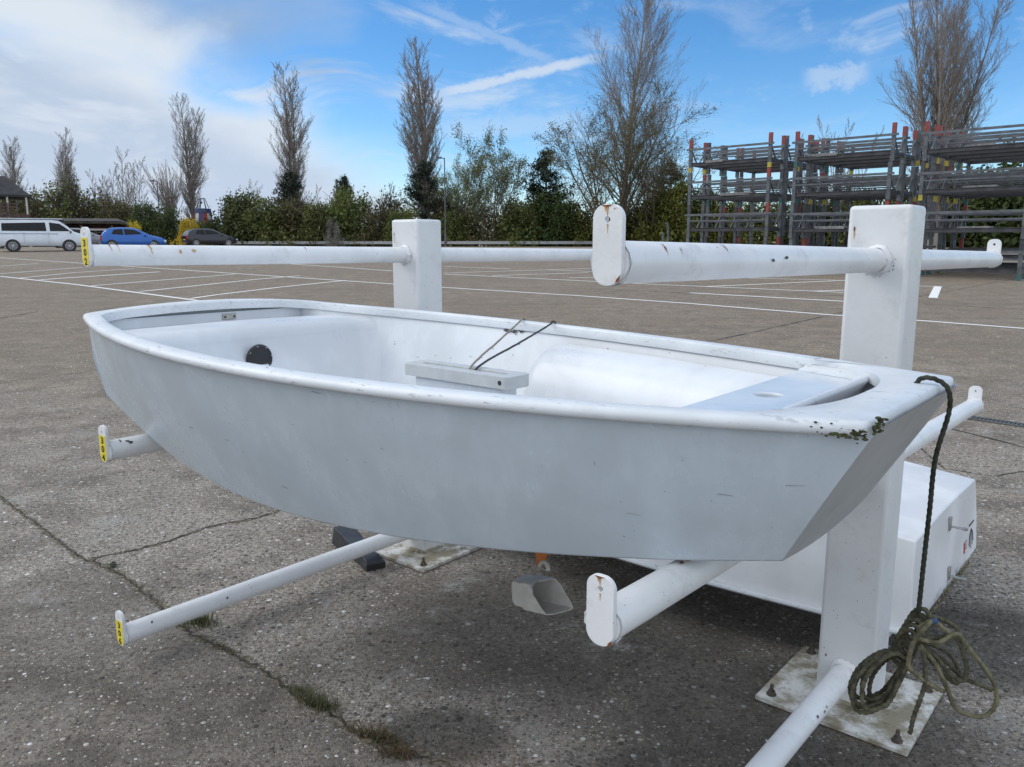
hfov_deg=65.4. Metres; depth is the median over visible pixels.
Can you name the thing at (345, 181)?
pine tree
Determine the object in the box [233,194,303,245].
bush
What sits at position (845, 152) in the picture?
bare tree
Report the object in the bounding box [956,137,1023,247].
bush
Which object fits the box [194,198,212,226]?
navigation buoy
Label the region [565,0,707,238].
bare tree
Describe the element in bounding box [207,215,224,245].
bush
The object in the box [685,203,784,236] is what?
stillage
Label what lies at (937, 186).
stillage
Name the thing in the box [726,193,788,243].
bush
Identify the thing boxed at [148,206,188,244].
bush
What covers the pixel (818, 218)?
stillage
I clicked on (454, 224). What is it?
bush
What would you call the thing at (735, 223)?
stillage
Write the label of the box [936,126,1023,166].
stillage
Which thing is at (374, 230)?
bush
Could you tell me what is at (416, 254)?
boat rack
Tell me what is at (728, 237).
bush
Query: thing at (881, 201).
bush
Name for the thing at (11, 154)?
mast
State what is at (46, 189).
bare tree
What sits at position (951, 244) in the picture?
stillage
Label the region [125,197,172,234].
bush
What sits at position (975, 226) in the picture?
plank
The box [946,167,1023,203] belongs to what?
stillage
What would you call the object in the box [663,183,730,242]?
bush
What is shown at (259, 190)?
bare tree
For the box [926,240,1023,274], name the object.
stillage
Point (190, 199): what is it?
poplar
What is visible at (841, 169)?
stillage
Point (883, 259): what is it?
boat rack
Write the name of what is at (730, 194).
plank
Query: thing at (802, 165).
stillage
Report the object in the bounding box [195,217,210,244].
bush
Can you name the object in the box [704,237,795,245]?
stillage
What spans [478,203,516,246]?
bush
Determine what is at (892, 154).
stillage
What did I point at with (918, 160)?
stillage
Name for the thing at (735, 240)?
stillage
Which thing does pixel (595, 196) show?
willow
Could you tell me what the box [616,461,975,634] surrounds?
dinghy
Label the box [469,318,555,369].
cord
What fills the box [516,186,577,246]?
bush
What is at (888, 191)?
stillage
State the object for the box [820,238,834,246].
stillage
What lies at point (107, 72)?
sky
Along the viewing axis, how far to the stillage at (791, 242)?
28.27 m
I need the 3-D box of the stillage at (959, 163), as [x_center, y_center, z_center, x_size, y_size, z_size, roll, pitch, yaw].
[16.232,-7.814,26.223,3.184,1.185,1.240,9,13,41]
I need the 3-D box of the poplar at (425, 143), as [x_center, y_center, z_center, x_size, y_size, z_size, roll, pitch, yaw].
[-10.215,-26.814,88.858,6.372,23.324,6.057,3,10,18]
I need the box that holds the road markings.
[0,258,1023,328]
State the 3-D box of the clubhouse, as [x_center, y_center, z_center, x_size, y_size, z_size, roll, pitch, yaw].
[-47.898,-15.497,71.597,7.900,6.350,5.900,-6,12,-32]
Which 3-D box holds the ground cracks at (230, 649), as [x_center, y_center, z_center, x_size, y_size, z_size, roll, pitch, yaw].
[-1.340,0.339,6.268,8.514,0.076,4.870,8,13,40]
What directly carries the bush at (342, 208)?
on the ground
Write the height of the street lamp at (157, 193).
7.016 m
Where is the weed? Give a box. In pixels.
[108,561,116,566]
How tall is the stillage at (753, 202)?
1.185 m
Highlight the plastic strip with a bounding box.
[535,553,547,564]
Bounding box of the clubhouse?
[0,176,31,246]
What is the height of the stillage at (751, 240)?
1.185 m
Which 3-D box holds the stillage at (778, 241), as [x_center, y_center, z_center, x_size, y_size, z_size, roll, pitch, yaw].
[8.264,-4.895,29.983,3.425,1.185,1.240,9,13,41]
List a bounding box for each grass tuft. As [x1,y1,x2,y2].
[183,610,222,629]
[201,633,242,655]
[282,683,316,700]
[289,685,348,715]
[343,716,408,747]
[369,733,438,765]
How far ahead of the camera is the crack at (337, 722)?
3.00 m
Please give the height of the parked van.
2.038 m
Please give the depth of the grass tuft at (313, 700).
2.54 m
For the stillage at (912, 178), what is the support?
on the stillage at (818, 218)
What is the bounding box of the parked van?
[0,218,80,251]
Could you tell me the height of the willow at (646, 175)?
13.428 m
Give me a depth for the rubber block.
3.79 m
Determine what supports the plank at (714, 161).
on the stillage at (769, 161)
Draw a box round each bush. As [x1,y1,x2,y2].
[0,181,65,217]
[12,195,69,223]
[16,170,117,223]
[46,192,117,223]
[91,196,135,223]
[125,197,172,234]
[126,220,141,230]
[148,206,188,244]
[167,214,204,244]
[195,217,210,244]
[200,186,264,245]
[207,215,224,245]
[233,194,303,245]
[253,190,324,245]
[279,197,346,245]
[312,184,376,246]
[318,217,345,246]
[341,202,393,246]
[347,183,418,246]
[380,204,418,246]
[417,181,491,246]
[435,209,471,246]
[441,198,503,246]
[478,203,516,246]
[491,192,549,246]
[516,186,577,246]
[525,197,592,246]
[555,199,630,246]
[608,198,642,240]
[626,197,675,240]
[627,175,700,242]
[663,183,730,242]
[679,201,773,243]
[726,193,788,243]
[769,192,832,246]
[811,187,876,246]
[825,185,949,242]
[891,169,980,247]
[938,163,1023,247]
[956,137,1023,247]
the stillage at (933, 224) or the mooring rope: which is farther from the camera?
the stillage at (933, 224)
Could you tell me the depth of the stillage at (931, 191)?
24.43 m
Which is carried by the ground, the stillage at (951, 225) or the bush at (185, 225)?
the bush at (185, 225)
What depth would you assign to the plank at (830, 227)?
26.86 m
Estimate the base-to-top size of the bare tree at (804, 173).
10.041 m
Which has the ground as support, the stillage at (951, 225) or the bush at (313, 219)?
the bush at (313, 219)
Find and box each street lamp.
[150,180,159,210]
[437,157,446,246]
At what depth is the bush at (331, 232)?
77.49 m
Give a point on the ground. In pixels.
(50, 421)
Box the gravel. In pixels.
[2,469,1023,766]
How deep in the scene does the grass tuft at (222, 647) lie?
2.90 m
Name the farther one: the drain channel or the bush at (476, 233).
the bush at (476, 233)
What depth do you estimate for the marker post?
36.32 m
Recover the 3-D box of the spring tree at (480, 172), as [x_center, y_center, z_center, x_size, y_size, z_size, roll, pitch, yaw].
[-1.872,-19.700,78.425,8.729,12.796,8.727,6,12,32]
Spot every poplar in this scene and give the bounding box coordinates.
[0,135,28,201]
[51,126,80,201]
[168,93,208,220]
[267,61,314,200]
[394,37,447,218]
[875,0,1017,247]
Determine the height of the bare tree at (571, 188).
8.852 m
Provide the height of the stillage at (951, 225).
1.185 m
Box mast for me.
[7,147,17,213]
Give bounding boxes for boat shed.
[21,218,140,246]
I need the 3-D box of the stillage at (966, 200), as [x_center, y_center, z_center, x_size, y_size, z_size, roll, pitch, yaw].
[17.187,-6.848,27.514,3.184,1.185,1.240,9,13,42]
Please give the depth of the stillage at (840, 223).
30.96 m
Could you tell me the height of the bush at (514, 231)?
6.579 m
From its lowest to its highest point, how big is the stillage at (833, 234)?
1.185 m
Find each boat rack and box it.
[80,219,592,645]
[584,204,1002,766]
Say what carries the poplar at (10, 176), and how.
on the ground
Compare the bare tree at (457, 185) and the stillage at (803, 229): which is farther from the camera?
the bare tree at (457, 185)
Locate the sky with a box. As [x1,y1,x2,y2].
[0,0,1023,242]
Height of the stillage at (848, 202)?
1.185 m
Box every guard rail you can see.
[80,228,105,233]
[236,241,592,246]
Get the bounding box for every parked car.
[55,228,101,247]
[100,227,166,244]
[181,228,237,245]
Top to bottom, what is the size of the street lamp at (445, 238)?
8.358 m
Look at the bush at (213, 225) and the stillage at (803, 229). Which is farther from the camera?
the bush at (213, 225)
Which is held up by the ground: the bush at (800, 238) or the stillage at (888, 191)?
the bush at (800, 238)
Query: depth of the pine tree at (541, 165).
79.12 m
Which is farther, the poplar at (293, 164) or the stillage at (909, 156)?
the poplar at (293, 164)
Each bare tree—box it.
[32,173,63,198]
[63,163,121,212]
[97,168,134,216]
[102,146,154,218]
[247,179,263,231]
[299,185,326,208]
[432,162,473,214]
[551,165,581,210]
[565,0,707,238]
[801,133,848,204]
[817,114,884,239]
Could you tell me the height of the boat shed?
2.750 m
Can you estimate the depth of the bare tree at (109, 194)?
88.98 m
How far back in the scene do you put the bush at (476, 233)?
79.23 m
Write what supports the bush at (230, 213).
on the ground
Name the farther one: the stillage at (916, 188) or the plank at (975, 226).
the stillage at (916, 188)
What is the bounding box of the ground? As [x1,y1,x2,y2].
[0,245,1023,766]
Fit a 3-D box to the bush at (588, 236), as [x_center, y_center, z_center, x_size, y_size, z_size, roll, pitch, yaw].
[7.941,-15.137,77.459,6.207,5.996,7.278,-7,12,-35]
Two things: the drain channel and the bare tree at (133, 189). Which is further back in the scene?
the bare tree at (133, 189)
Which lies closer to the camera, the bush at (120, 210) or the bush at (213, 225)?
the bush at (213, 225)
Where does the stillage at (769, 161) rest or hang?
on the stillage at (767, 195)
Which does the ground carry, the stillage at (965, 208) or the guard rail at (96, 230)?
the guard rail at (96, 230)
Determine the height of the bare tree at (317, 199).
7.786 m
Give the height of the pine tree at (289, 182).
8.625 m
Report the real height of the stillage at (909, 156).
1.185 m
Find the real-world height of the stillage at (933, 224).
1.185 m
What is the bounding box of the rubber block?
[332,526,384,571]
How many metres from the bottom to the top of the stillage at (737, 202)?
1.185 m
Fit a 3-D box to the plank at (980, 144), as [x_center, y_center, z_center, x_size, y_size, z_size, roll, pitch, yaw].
[14.050,-7.094,23.867,0.440,0.113,0.800,-9,14,-43]
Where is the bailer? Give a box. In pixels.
[511,554,572,614]
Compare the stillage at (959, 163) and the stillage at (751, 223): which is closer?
the stillage at (959, 163)
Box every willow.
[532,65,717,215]
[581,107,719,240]
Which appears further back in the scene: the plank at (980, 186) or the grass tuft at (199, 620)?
the plank at (980, 186)
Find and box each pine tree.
[273,169,309,220]
[330,174,353,203]
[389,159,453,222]
[516,147,583,229]
[640,161,692,202]
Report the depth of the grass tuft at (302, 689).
2.62 m
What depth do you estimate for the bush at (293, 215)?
79.79 m
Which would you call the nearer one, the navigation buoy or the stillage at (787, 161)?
the stillage at (787, 161)
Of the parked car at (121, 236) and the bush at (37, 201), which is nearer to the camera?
the parked car at (121, 236)
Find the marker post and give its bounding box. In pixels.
[666,222,668,241]
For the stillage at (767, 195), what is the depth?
29.48 m
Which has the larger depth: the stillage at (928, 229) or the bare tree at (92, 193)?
the bare tree at (92, 193)
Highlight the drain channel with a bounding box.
[940,412,1023,426]
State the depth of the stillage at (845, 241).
31.07 m
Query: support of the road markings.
on the ground
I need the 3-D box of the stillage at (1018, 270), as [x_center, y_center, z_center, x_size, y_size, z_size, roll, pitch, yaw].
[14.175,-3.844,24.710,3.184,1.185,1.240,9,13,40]
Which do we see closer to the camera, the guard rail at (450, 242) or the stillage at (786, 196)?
the stillage at (786, 196)
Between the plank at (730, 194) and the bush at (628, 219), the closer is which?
the plank at (730, 194)
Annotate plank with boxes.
[705,159,725,162]
[720,192,755,195]
[808,152,841,156]
[815,226,848,228]
[957,226,993,227]
[963,185,998,187]
[964,143,995,146]
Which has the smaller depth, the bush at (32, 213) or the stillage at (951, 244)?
the stillage at (951, 244)
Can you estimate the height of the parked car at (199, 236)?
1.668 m
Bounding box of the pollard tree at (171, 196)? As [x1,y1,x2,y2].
[136,159,194,217]
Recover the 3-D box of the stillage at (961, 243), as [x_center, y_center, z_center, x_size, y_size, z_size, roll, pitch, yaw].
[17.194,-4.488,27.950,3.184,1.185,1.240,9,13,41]
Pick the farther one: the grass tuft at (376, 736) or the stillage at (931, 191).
the stillage at (931, 191)
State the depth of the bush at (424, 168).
81.33 m
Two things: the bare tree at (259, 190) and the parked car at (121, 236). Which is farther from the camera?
the bare tree at (259, 190)
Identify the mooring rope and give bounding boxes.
[847,375,999,734]
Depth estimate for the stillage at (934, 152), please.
24.32 m
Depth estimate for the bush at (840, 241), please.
67.06 m
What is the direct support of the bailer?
hanging from the dinghy at (560, 439)
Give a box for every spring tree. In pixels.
[431,149,496,240]
[450,118,531,246]
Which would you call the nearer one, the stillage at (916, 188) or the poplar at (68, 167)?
the stillage at (916, 188)
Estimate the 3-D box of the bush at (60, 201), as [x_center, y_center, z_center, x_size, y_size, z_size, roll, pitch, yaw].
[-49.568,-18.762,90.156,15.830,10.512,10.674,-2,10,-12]
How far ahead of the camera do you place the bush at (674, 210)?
72.62 m
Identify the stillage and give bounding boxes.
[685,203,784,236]
[686,168,786,205]
[686,237,780,244]
[687,132,788,174]
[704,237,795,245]
[705,203,798,236]
[706,170,802,206]
[707,135,803,175]
[721,236,811,245]
[722,204,811,236]
[723,139,817,177]
[723,171,815,206]
[737,205,825,235]
[737,236,826,245]
[739,173,830,207]
[740,142,831,177]
[787,200,899,237]
[789,161,906,203]
[789,239,805,245]
[792,122,909,169]
[804,238,819,245]
[805,201,912,237]
[809,164,917,204]
[811,127,920,171]
[820,202,925,237]
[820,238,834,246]
[822,166,929,205]
[824,130,932,173]
[835,203,936,236]
[835,237,935,247]
[837,169,940,206]
[839,134,944,173]
[917,161,1023,201]
[917,201,1023,239]
[920,240,1023,280]
[921,121,1023,163]
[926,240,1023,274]
[929,202,1022,238]
[933,164,1023,202]
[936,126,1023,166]
[939,239,1023,272]
[942,203,1022,238]
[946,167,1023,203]
[948,238,1023,263]
[949,129,1023,168]
[954,204,1009,237]
[957,169,1023,204]
[961,133,1023,169]
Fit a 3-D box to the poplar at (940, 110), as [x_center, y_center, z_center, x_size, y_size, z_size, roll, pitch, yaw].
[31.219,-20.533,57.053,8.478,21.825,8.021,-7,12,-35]
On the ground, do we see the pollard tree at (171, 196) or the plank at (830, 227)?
the pollard tree at (171, 196)
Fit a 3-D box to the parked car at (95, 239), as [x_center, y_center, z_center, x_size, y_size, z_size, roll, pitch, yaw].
[-31.927,-10.751,59.028,4.197,1.495,2.063,-7,12,-33]
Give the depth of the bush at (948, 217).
62.99 m
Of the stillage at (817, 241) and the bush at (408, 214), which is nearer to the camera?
the stillage at (817, 241)
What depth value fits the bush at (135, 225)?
66.64 m
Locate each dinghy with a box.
[83,299,957,561]
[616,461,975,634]
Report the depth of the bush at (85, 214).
89.64 m
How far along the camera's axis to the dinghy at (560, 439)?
1.73 m
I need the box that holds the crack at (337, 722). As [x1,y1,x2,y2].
[0,494,451,766]
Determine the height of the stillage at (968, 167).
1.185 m
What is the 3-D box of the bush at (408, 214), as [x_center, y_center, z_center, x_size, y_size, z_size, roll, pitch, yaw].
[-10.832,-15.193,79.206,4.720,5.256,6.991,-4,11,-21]
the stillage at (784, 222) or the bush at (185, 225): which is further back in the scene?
the bush at (185, 225)
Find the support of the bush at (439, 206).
on the ground
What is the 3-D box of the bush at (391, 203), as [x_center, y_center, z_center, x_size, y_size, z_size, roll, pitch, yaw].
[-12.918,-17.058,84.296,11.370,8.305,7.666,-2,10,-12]
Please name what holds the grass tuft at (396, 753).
on the ground
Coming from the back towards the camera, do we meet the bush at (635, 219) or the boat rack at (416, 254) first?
the bush at (635, 219)
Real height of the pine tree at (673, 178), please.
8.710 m
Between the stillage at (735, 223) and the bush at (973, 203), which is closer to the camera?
the stillage at (735, 223)
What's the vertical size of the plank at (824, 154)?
0.113 m
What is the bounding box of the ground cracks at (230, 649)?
[2,371,1022,766]
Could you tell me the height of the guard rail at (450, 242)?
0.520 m
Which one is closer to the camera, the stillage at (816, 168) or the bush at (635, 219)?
the stillage at (816, 168)
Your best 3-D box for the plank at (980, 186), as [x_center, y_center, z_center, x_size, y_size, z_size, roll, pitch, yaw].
[14.125,-5.899,24.007,0.900,0.113,0.440,8,13,39]
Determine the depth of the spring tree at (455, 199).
79.25 m

